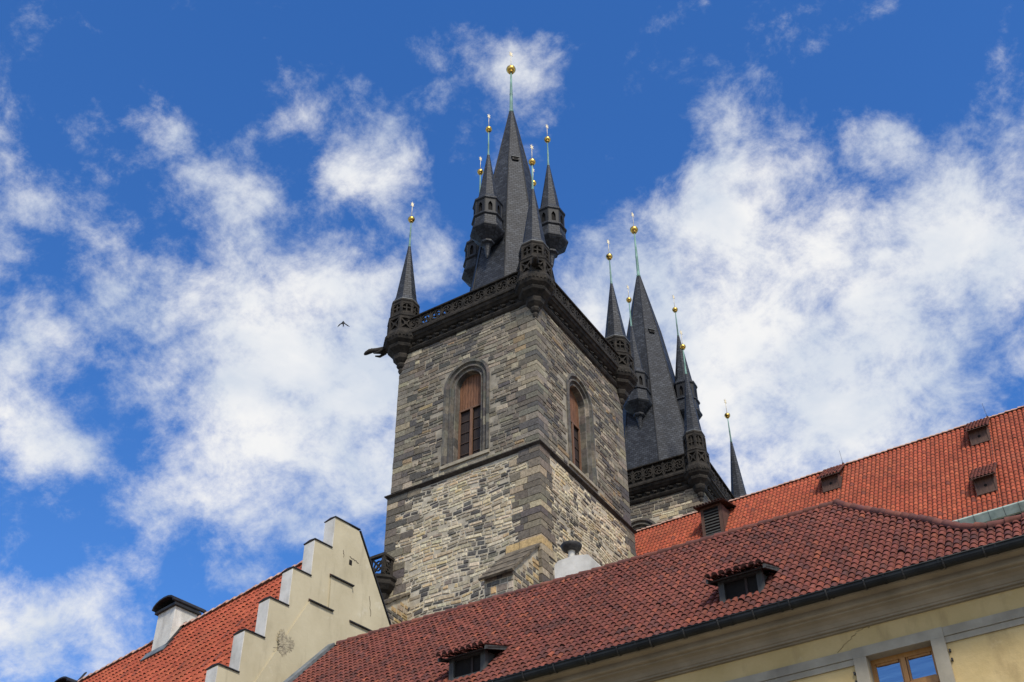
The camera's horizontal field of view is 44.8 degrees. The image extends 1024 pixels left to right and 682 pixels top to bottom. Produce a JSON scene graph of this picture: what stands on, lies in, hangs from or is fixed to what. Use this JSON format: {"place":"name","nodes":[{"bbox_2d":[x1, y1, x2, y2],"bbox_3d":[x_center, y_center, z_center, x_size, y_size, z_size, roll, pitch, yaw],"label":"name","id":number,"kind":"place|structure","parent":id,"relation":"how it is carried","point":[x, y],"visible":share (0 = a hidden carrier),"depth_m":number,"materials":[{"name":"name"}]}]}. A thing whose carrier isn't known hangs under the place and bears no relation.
{"place":"outdoors","nodes":[
{"label":"outdoors","id":0,"kind":"place"},
{"bbox_2d":[55,516,391,681],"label":"gabled house","id":1,"kind":"structure","parent":0,"point":[284,625],"depth_m":37.83,"materials":[{"name":"paint"}]},
{"bbox_2d":[0,0,1023,681],"label":"sky","id":2,"kind":"structure","parent":0,"point":[196,196],"materials":[{"name":"blue"}]},
{"bbox_2d":[283,499,1023,681],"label":"town house","id":3,"kind":"structure","parent":0,"point":[840,591],"depth_m":24.50,"materials":[{"name":"tile"}]},
{"bbox_2d":[622,212,746,529],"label":"church tower","id":4,"kind":"structure","parent":0,"point":[672,472],"depth_m":99.01,"materials":[{"name":"stone"}]},
{"bbox_2d":[635,404,1023,555],"bbox_3d":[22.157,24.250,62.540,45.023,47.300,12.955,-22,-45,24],"label":"roof","id":5,"kind":"structure","parent":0,"point":[972,472],"depth_m":72.75,"materials":[{"name":"tile"}]},
{"label":"ground","id":6,"kind":"structure","parent":0,"visible":0},
{"bbox_2d":[364,52,637,623],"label":"church tower","id":7,"kind":"structure","parent":6,"relation":"on","point":[518,379],"depth_m":74.00,"materials":[{"name":"stone"}]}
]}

